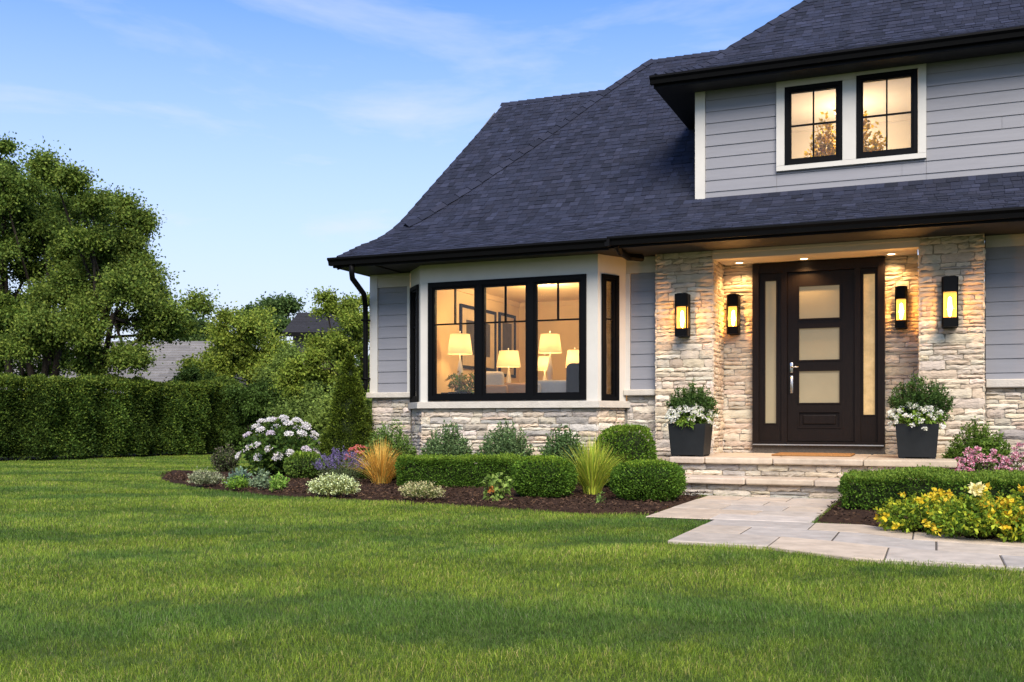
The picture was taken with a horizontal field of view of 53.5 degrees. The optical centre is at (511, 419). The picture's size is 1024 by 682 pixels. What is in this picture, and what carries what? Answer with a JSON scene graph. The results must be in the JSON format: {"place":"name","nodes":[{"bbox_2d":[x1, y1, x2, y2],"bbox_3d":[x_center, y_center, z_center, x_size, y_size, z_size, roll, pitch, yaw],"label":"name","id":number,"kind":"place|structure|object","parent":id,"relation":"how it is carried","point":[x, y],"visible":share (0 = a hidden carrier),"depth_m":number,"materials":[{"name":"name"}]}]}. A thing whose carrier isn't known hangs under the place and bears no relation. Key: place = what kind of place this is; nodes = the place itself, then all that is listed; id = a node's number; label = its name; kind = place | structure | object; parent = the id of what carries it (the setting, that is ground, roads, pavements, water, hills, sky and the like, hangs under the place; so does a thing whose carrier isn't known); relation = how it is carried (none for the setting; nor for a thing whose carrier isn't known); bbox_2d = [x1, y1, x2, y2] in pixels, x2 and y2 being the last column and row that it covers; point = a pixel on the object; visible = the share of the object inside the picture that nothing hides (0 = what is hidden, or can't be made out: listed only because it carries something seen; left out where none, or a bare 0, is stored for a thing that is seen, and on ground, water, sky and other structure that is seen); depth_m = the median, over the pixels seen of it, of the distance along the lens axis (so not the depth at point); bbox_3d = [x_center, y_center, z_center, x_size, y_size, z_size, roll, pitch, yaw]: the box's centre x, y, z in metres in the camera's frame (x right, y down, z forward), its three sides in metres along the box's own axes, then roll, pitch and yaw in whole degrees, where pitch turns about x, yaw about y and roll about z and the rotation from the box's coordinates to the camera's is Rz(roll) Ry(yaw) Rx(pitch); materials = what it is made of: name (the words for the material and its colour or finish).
{"place":"outdoors","nodes":[
{"label":"outdoors","id":0,"kind":"place"},
{"bbox_2d":[3,341,249,392],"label":"neighbouring house","id":1,"kind":"structure","parent":0,"point":[173,353],"depth_m":39.63,"materials":[{"name":"metal"}]},
{"bbox_2d":[282,313,352,437],"bbox_3d":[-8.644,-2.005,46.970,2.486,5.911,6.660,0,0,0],"label":"neighbouring house","id":2,"kind":"structure","parent":0,"point":[298,325],"depth_m":44.60,"materials":[{"name":"metal"}]},
{"bbox_2d":[0,0,984,366],"label":"sky","id":3,"kind":"structure","parent":0,"point":[273,140],"materials":[{"name":"blue"}]},
{"bbox_2d":[496,348,520,382],"bbox_3d":[-0.060,-0.856,18.324,0.445,0.889,0.445,0,0,23],"label":"table lamp","id":4,"kind":"object","parent":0,"point":[508,358],"visible":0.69,"depth_m":18.17,"materials":[{"name":"fabric"}]},
{"bbox_2d":[0,449,1023,681],"bbox_3d":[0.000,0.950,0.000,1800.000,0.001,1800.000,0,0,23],"label":"ground","id":5,"kind":"structure","parent":0,"point":[474,638],"depth_m":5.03,"materials":[{"name":"plant"}]},
{"bbox_2d":[0,130,106,376],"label":"broadleaf tree","id":6,"kind":"object","parent":5,"relation":"on","point":[27,218],"visible":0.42,"depth_m":27.71,"materials":[{"name":"green plant"}]},
{"bbox_2d":[0,452,224,460],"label":"hedge soil","id":7,"kind":"structure","parent":5,"relation":"on","point":[101,456],"depth_m":25.95,"materials":[{"name":"brown soil"}]},
{"bbox_2d":[0,372,97,459],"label":"hedge","id":8,"kind":"object","parent":7,"relation":"on","point":[42,415],"visible":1,"depth_m":23.40,"materials":[{"name":"green plant"}]},
{"bbox_2d":[0,135,221,455],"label":"broadleaf tree","id":9,"kind":"object","parent":7,"relation":"on","point":[114,261],"visible":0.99,"depth_m":25.89,"materials":[{"name":"green plant"}]},
{"bbox_2d":[71,374,243,457],"bbox_3d":[-9.407,-0.116,26.756,2.014,2.142,4.727,0,0,33],"label":"hedge","id":10,"kind":"object","parent":7,"relation":"on","point":[140,416],"visible":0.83,"depth_m":26.30,"materials":[{"name":"green plant"}]},
{"bbox_2d":[172,311,213,340],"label":"broadleaf tree","id":11,"kind":"object","parent":5,"relation":"on","point":[193,317],"visible":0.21,"depth_m":45.19,"materials":[{"name":"green plant"}]},
{"bbox_2d":[164,364,222,381],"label":"background shrub","id":12,"kind":"object","parent":5,"relation":"on","point":[188,374],"visible":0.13,"depth_m":30.59,"materials":[{"name":"green plant"}]},
{"bbox_2d":[209,373,248,450],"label":"background shrub","id":13,"kind":"object","parent":5,"relation":"on","point":[230,380],"visible":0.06,"depth_m":30.11,"materials":[{"name":"green plant"}]},
{"bbox_2d":[169,300,313,407],"bbox_3d":[-8.598,-1.423,32.742,4.441,4.876,4.354,0,0,23],"label":"broadleaf tree","id":14,"kind":"object","parent":5,"relation":"on","point":[237,352],"visible":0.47,"depth_m":32.12,"materials":[{"name":"green plant"}]},
{"bbox_2d":[217,376,299,453],"bbox_3d":[-6.825,-0.087,27.545,2.093,2.211,2.134,0,0,1],"label":"background shrub","id":15,"kind":"object","parent":5,"relation":"on","point":[251,401],"visible":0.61,"depth_m":27.13,"materials":[{"name":"green plant"}]},
{"bbox_2d":[236,290,306,340],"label":"broadleaf tree","id":16,"kind":"object","parent":5,"relation":"on","point":[286,305],"visible":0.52,"depth_m":51.39,"materials":[{"name":"green plant"}]},
{"bbox_2d":[244,339,339,433],"bbox_3d":[-5.984,-0.673,29.995,2.971,3.369,3.878,0,0,62],"label":"broadleaf tree","id":17,"kind":"object","parent":5,"relation":"on","point":[290,352],"visible":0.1,"depth_m":29.03,"materials":[{"name":"green plant"}]},
{"bbox_2d":[263,381,330,452],"bbox_3d":[-5.041,0.020,25.060,1.932,1.991,1.967,0,0,1],"label":"background shrub","id":18,"kind":"object","parent":5,"relation":"on","point":[300,408],"visible":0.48,"depth_m":24.62,"materials":[{"name":"green plant"}]},
{"bbox_2d":[268,286,371,408],"bbox_3d":[-4.185,-1.214,25.604,3.595,4.484,2.465,0,0,-38],"label":"broadleaf tree","id":19,"kind":"object","parent":5,"relation":"on","point":[294,373],"visible":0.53,"depth_m":25.19,"materials":[{"name":"green plant"}]},
{"bbox_2d":[301,382,371,439],"bbox_3d":[-3.625,0.068,21.959,1.510,1.886,1.943,0,0,23],"label":"background shrub","id":20,"kind":"object","parent":5,"relation":"on","point":[318,420],"visible":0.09,"depth_m":21.48,"materials":[{"name":"green plant"}]},
{"bbox_2d":[355,354,369,387],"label":"treeline","id":21,"kind":"object","parent":5,"relation":"on","point":[357,361],"depth_m":63.29,"materials":[{"name":"green plant"}]},
{"bbox_2d":[160,470,1006,534],"bbox_3d":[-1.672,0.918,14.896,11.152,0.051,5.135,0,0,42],"label":"planting bed","id":22,"kind":"object","parent":5,"relation":"on","point":[609,510],"visible":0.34,"depth_m":11.73,"materials":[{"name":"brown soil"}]},
{"bbox_2d":[186,468,224,486],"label":"groundcover","id":23,"kind":"object","parent":22,"relation":"on","point":[205,478],"visible":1,"depth_m":14.08,"materials":[{"name":"green plant"}]},
{"bbox_2d":[208,441,241,471],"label":"shrub","id":24,"kind":"object","parent":22,"relation":"on","point":[222,463],"visible":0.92,"depth_m":17.76,"materials":[{"name":"green plant"}]},
{"bbox_2d":[222,474,250,489],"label":"groundcover","id":25,"kind":"object","parent":22,"relation":"on","point":[239,482],"visible":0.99,"depth_m":13.39,"materials":[{"name":"green plant"}]},
{"bbox_2d":[224,466,251,485],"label":"succulent","id":26,"kind":"object","parent":22,"relation":"on","point":[242,472],"visible":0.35,"depth_m":13.89,"materials":[{"name":"green plant"}]},
{"bbox_2d":[248,466,271,488],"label":"succulent","id":27,"kind":"object","parent":22,"relation":"on","point":[261,480],"visible":0.94,"depth_m":13.37,"materials":[{"name":"green plant"}]},
{"bbox_2d":[235,415,321,475],"bbox_3d":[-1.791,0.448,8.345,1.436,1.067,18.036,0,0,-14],"label":"hydrangea","id":28,"kind":"object","parent":22,"relation":"on","point":[274,451],"visible":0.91,"depth_m":16.14,"materials":[{"name":"white plant"}]},
{"bbox_2d":[268,472,290,491],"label":"groundcover","id":29,"kind":"object","parent":22,"relation":"on","point":[278,482],"visible":0.98,"depth_m":13.02,"materials":[{"name":"green plant"}]},
{"bbox_2d":[280,450,325,478],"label":"shrub","id":30,"kind":"object","parent":22,"relation":"on","point":[296,464],"visible":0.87,"depth_m":15.54,"materials":[{"name":"green plant"}]},
{"bbox_2d":[306,472,360,495],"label":"groundcover","id":31,"kind":"object","parent":22,"relation":"on","point":[333,485],"visible":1,"depth_m":12.19,"materials":[{"name":"white plant"}]},
{"bbox_2d":[311,445,367,480],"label":"lavender","id":32,"kind":"object","parent":22,"relation":"on","point":[335,454],"visible":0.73,"depth_m":14.70,"materials":[{"name":"purple plant"}]},
{"bbox_2d":[315,353,377,474],"bbox_3d":[-2.642,-0.068,16.411,1.205,2.042,1.202,0,0,23],"label":"conical evergreen","id":33,"kind":"object","parent":22,"relation":"on","point":[350,420],"visible":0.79,"depth_m":16.21,"materials":[{"name":"green plant"}]},
{"bbox_2d":[344,444,368,478],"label":"flowering plant","id":34,"kind":"object","parent":22,"relation":"on","point":[360,475],"visible":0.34,"depth_m":15.50,"materials":[{"name":"pink plant"}]},
{"bbox_2d":[348,434,408,484],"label":"ornamental grass","id":35,"kind":"object","parent":22,"relation":"on","point":[380,466],"depth_m":14.21,"materials":[{"name":"orange plant"}]},
{"bbox_2d":[365,417,416,480],"bbox_3d":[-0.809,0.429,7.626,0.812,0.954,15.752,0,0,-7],"label":"shrub","id":36,"kind":"object","parent":22,"relation":"on","point":[400,445],"visible":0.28,"depth_m":14.99,"materials":[{"name":"green plant"}]},
{"bbox_2d":[398,479,446,498],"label":"groundcover","id":37,"kind":"object","parent":22,"relation":"on","point":[422,489],"visible":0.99,"depth_m":11.70,"materials":[{"name":"white plant"}]},
{"bbox_2d":[420,420,473,462],"bbox_3d":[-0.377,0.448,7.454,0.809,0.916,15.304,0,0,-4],"label":"shrub","id":38,"kind":"object","parent":22,"relation":"on","point":[451,441],"visible":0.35,"depth_m":14.65,"materials":[{"name":"green plant"}]},
{"bbox_2d":[393,451,528,487],"bbox_3d":[-0.655,0.690,13.842,1.915,0.518,0.782,0,0,12],"label":"boxwood hedge","id":39,"kind":"object","parent":22,"relation":"on","point":[450,470],"visible":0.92,"depth_m":13.63,"materials":[{"name":"green plant"}]},
{"bbox_2d":[481,472,514,500],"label":"perennial","id":40,"kind":"object","parent":22,"relation":"on","point":[499,493],"visible":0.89,"depth_m":11.52,"materials":[{"name":"green plant"}]},
{"bbox_2d":[474,418,534,463],"bbox_3d":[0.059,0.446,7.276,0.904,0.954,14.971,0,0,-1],"label":"shrub","id":41,"kind":"object","parent":22,"relation":"on","point":[510,442],"visible":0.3,"depth_m":14.28,"materials":[{"name":"green plant"}]},
{"bbox_2d":[509,452,578,497],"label":"boxwood","id":42,"kind":"object","parent":22,"relation":"on","point":[537,475],"visible":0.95,"depth_m":11.72,"materials":[{"name":"green plant"}]},
{"bbox_2d":[538,423,588,478],"bbox_3d":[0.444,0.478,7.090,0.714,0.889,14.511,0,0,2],"label":"shrub","id":43,"kind":"object","parent":22,"relation":"on","point":[562,443],"visible":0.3,"depth_m":13.96,"materials":[{"name":"green plant"}]},
{"bbox_2d":[595,491,605,502],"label":"seedling","id":44,"kind":"object","parent":22,"relation":"on","point":[599,498],"visible":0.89,"depth_m":11.04,"materials":[{"name":"green plant"}]},
{"bbox_2d":[592,422,657,486],"bbox_3d":[1.491,0.508,13.530,0.913,0.968,0.964,0,0,23],"label":"boxwood","id":45,"kind":"object","parent":22,"relation":"on","point":[633,444],"visible":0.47,"depth_m":13.23,"materials":[{"name":"green plant"}]},
{"bbox_2d":[608,455,688,501],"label":"boxwood","id":46,"kind":"object","parent":22,"relation":"on","point":[656,479],"visible":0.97,"depth_m":11.26,"materials":[{"name":"green plant"}]},
{"bbox_2d":[327,0,1023,481],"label":"house","id":47,"kind":"structure","parent":5,"relation":"on","point":[599,228],"depth_m":14.68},
{"bbox_2d":[410,284,418,401],"bbox_3d":[-1.509,-1.186,15.970,0.090,1.822,0.500,0,0,-19],"label":"side window","id":48,"kind":"structure","parent":47,"relation":"in","point":[414,291],"depth_m":16.09,"materials":[{"name":"black metal"}]},
{"bbox_2d":[459,303,496,370],"bbox_3d":[-0.604,-1.460,18.360,0.038,1.120,1.550,0,0,23],"label":"picture frame","id":49,"kind":"object","parent":47,"relation":"attached to","point":[466,313],"visible":0.5,"depth_m":18.64,"materials":[{"name":"black metal"}]},
{"bbox_2d":[486,371,507,400],"bbox_3d":[-0.274,-0.326,17.078,0.700,0.950,0.750,0,0,8],"label":"armchair","id":50,"kind":"object","parent":47,"relation":"on","point":[494,381],"visible":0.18,"depth_m":16.75,"materials":[{"name":"beige fabric"}]},
{"bbox_2d":[498,312,515,377],"bbox_3d":[-0.092,-1.430,19.593,0.038,1.220,0.800,0,0,23],"label":"picture frame","id":51,"kind":"object","parent":47,"relation":"attached to","point":[506,336],"visible":0.75,"depth_m":19.60,"materials":[{"name":"black metal"}]},
{"bbox_2d":[428,274,586,400],"bbox_3d":[-0.097,-1.193,15.113,2.544,1.809,0.100,0,0,23],"label":"bay window","id":52,"kind":"structure","parent":47,"relation":"in","point":[531,284],"depth_m":15.06,"materials":[{"name":"black metal"}]},
{"bbox_2d":[504,383,524,392],"bbox_3d":[0.274,-0.231,17.169,1.060,0.760,0.780,0,0,11],"label":"side table","id":53,"kind":"object","parent":47,"relation":"on","point":[516,387],"depth_m":16.84,"materials":[{"name":"beige wood"}]},
{"bbox_2d":[538,380,565,392],"bbox_3d":[0.683,-0.251,16.492,0.940,0.760,0.840,0,0,14],"label":"sofa","id":54,"kind":"object","parent":47,"relation":"on","point":[551,385],"visible":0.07,"depth_m":16.15,"materials":[{"name":"grey fabric"}]},
{"bbox_2d":[566,363,578,391],"bbox_3d":[1.027,-0.381,15.847,0.580,0.980,0.810,0,0,-9],"label":"armchair","id":55,"kind":"object","parent":47,"relation":"on","point":[572,377],"visible":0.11,"depth_m":15.53,"materials":[{"name":"grey fabric"}]},
{"bbox_2d":[601,274,618,400],"bbox_3d":[1.406,-1.186,14.702,0.335,1.822,0.090,0,0,-39],"label":"side window","id":56,"kind":"structure","parent":47,"relation":"in","point":[609,283],"depth_m":14.71,"materials":[{"name":"black metal"}]},
{"bbox_2d":[675,293,689,337],"bbox_3d":[2.408,-1.470,14.304,0.184,0.610,0.242,0,0,23],"label":"wall lantern","id":57,"kind":"object","parent":47,"relation":"attached to","point":[682,306],"depth_m":14.22,"materials":[{"name":"black metal"}]},
{"bbox_2d":[727,294,739,334],"bbox_3d":[3.229,-1.530,14.777,0.170,0.585,0.229,0,0,23],"label":"wall lantern","id":58,"kind":"object","parent":47,"relation":"attached to","point":[733,314],"depth_m":14.70,"materials":[{"name":"black metal"}]},
{"bbox_2d":[785,80,841,164],"bbox_3d":[4.357,-4.273,14.665,0.800,1.135,0.090,0,0,23],"label":"window","id":59,"kind":"structure","parent":47,"relation":"in","point":[837,85],"depth_m":14.65,"materials":[{"name":"black metal"}]},
{"bbox_2d":[787,269,854,440],"bbox_3d":[4.371,-0.900,14.373,0.914,2.410,0.140,0,0,23],"label":"door","id":60,"kind":"structure","parent":47,"relation":"in","point":[820,304],"depth_m":14.39,"materials":[{"name":"brown wood"}]},
{"bbox_2d":[804,109,885,157],"bbox_3d":[5.154,-4.157,15.712,1.308,1.825,0.906,0,0,23],"label":"indoor tree","id":61,"kind":"object","parent":47,"relation":"in","point":[823,149],"visible":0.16,"depth_m":15.60,"materials":[{"name":"green plant"}]},
{"bbox_2d":[856,68,917,158],"bbox_3d":[5.276,-4.293,14.284,0.810,1.175,0.090,0,0,23],"label":"window","id":62,"kind":"structure","parent":47,"relation":"in","point":[913,73],"depth_m":14.27,"materials":[{"name":"black metal"}]},
{"bbox_2d":[895,286,907,328],"bbox_3d":[5.336,-1.535,13.907,0.161,0.575,0.220,0,0,23],"label":"wall lantern","id":63,"kind":"object","parent":47,"relation":"attached to","point":[901,307],"depth_m":13.83,"materials":[{"name":"black metal"}]},
{"bbox_2d":[941,276,957,328],"bbox_3d":[5.598,-1.500,12.973,0.198,0.650,0.255,0,0,23],"label":"wall lantern","id":64,"kind":"object","parent":47,"relation":"attached to","point":[949,292],"depth_m":12.89,"materials":[{"name":"black metal"}]},
{"bbox_3d":[-0.806,-0.111,16.576,0.480,0.678,0.480,0,0,23],"label":"plant pot","id":65,"kind":"object","parent":47,"relation":"in","visible":0},
{"bbox_2d":[444,368,473,392],"bbox_3d":[-0.768,-0.581,16.573,0.674,0.520,0.747,0,0,23],"label":"houseplant","id":66,"kind":"object","parent":65,"relation":"in","point":[460,380],"visible":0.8,"depth_m":16.46,"materials":[{"name":"green plant"}]},
{"bbox_2d":[669,452,956,498],"bbox_3d":[3.900,0.719,13.174,3.418,0.480,2.538,0,0,23],"label":"front stoop","id":67,"kind":"object","parent":5,"relation":"on","point":[748,474],"visible":0.49,"depth_m":12.46,"materials":[{"name":"stone"}]},
{"bbox_2d":[668,423,712,456],"bbox_3d":[2.359,0.265,13.400,0.491,0.429,0.491,0,0,23],"label":"planter","id":68,"kind":"object","parent":67,"relation":"on","point":[691,441],"visible":0.94,"depth_m":13.20,"materials":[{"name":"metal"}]},
{"bbox_2d":[663,404,717,427],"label":"potted flowers","id":69,"kind":"object","parent":68,"relation":"in","point":[687,420],"visible":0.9,"depth_m":13.21,"materials":[{"name":"white plant"}]},
{"bbox_2d":[665,377,719,421],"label":"potted shrub","id":70,"kind":"object","parent":68,"relation":"in","point":[689,398],"visible":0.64,"depth_m":13.33,"materials":[{"name":"green plant"}]},
{"bbox_2d":[771,452,854,456],"bbox_3d":[4.054,0.468,13.622,1.000,0.023,0.830,0,0,23],"label":"doormat","id":71,"kind":"object","parent":67,"relation":"on","point":[815,454],"visible":1,"depth_m":13.32,"materials":[{"name":"brown fabric"}]},
{"bbox_2d":[895,424,938,458],"bbox_3d":[5.053,0.265,12.649,0.500,0.429,0.500,0,0,23],"label":"planter","id":72,"kind":"object","parent":67,"relation":"on","point":[915,442],"visible":0.92,"depth_m":12.44,"materials":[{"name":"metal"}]},
{"bbox_2d":[887,402,947,430],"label":"potted flowers","id":73,"kind":"object","parent":72,"relation":"in","point":[916,420],"visible":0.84,"depth_m":12.45,"materials":[{"name":"white plant"}]},
{"bbox_2d":[885,373,955,423],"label":"potted shrub","id":74,"kind":"object","parent":72,"relation":"in","point":[934,396],"visible":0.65,"depth_m":12.60,"materials":[{"name":"green plant"}]},
{"bbox_2d":[815,501,1007,538],"bbox_3d":[5.792,0.919,9.776,5.200,0.050,6.500,0,0,23],"label":"planting bed","id":75,"kind":"object","parent":5,"relation":"on","point":[833,518],"visible":0.16,"depth_m":9.54,"materials":[{"name":"brown soil"}]},
{"bbox_2d":[873,487,973,535],"bbox_3d":[3.431,0.765,8.400,0.781,0.404,0.727,0,0,0],"label":"flowering plant","id":76,"kind":"object","parent":75,"relation":"on","point":[894,518],"visible":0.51,"depth_m":8.37,"materials":[{"name":"yellow plant"}]},
{"bbox_2d":[837,463,1023,510],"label":"boxwood hedge","id":77,"kind":"object","parent":75,"relation":"on","point":[867,489],"visible":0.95,"depth_m":10.15,"materials":[{"name":"green plant"}]},
{"bbox_2d":[921,481,1023,539],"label":"flowering plant","id":78,"kind":"object","parent":75,"relation":"on","point":[982,521],"visible":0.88,"depth_m":7.81,"materials":[{"name":"yellow plant"}]},
{"bbox_2d":[941,416,1015,471],"bbox_3d":[5.748,0.439,12.498,0.843,0.977,0.853,0,0,-41],"label":"shrub","id":79,"kind":"object","parent":75,"relation":"on","point":[984,440],"visible":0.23,"depth_m":12.38,"materials":[{"name":"green plant"}]},
{"bbox_2d":[950,446,1014,472],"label":"flowering plant","id":80,"kind":"object","parent":75,"relation":"on","point":[977,459],"visible":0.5,"depth_m":11.90,"materials":[{"name":"pink plant"}]},
{"bbox_2d":[990,484,1023,542],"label":"flowering plant","id":81,"kind":"object","parent":75,"relation":"on","point":[1013,530],"visible":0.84,"depth_m":7.61,"materials":[{"name":"yellow plant"}]},
{"bbox_2d":[997,442,1023,470],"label":"flowering plant","id":82,"kind":"object","parent":75,"relation":"on","point":[1016,459],"visible":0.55,"depth_m":11.74,"materials":[{"name":"pink plant"}]},
{"bbox_2d":[538,354,548,379],"bbox_3d":[0.606,-0.822,18.806,0.297,0.823,0.297,0,0,23],"label":"table lamp","id":83,"kind":"object","parent":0,"point":[543,363],"visible":0.53,"depth_m":18.69,"materials":[{"name":"fabric"}]},
{"bbox_2d":[565,347,578,366],"bbox_3d":[1.108,-0.849,17.947,0.330,0.875,0.330,0,0,23],"label":"table lamp","id":84,"kind":"object","parent":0,"point":[572,356],"visible":0.28,"depth_m":17.82,"materials":[{"name":"fabric"}]},
{"bbox_2d":[558,431,632,494],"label":"ornamental grass","id":85,"kind":"object","parent":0,"point":[591,476],"depth_m":12.24,"materials":[{"name":"grass blades"},{"name":"foliage"}]},
{"bbox_2d":[646,495,1023,570],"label":"path","id":86,"kind":"structure","parent":0,"point":[769,523],"depth_m":8.00,"materials":[{"name":"stone"}]},
{"bbox_3d":[-0.865,-0.109,16.872,0.500,0.677,0.440,0,0,23],"label":"side table","id":87,"kind":"object","parent":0,"visible":0},
{"bbox_2d":[447,331,471,391],"bbox_3d":[-0.865,-0.965,16.872,0.421,1.028,0.421,0,0,23],"label":"table lamp","id":88,"kind":"object","parent":87,"relation":"on","point":[459,344],"visible":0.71,"depth_m":16.72,"materials":[{"name":"fabric"}]},
{"bbox_3d":[0.651,-0.090,17.379,0.500,0.637,0.440,0,0,23],"label":"side table","id":89,"kind":"object","parent":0,"visible":0},
{"bbox_2d":[538,334,561,379],"bbox_3d":[0.651,-0.966,17.379,0.411,1.111,0.411,0,0,23],"label":"table lamp","id":90,"kind":"object","parent":89,"relation":"on","point":[549,344],"visible":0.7,"depth_m":17.25,"materials":[{"name":"fabric"}]}
]}

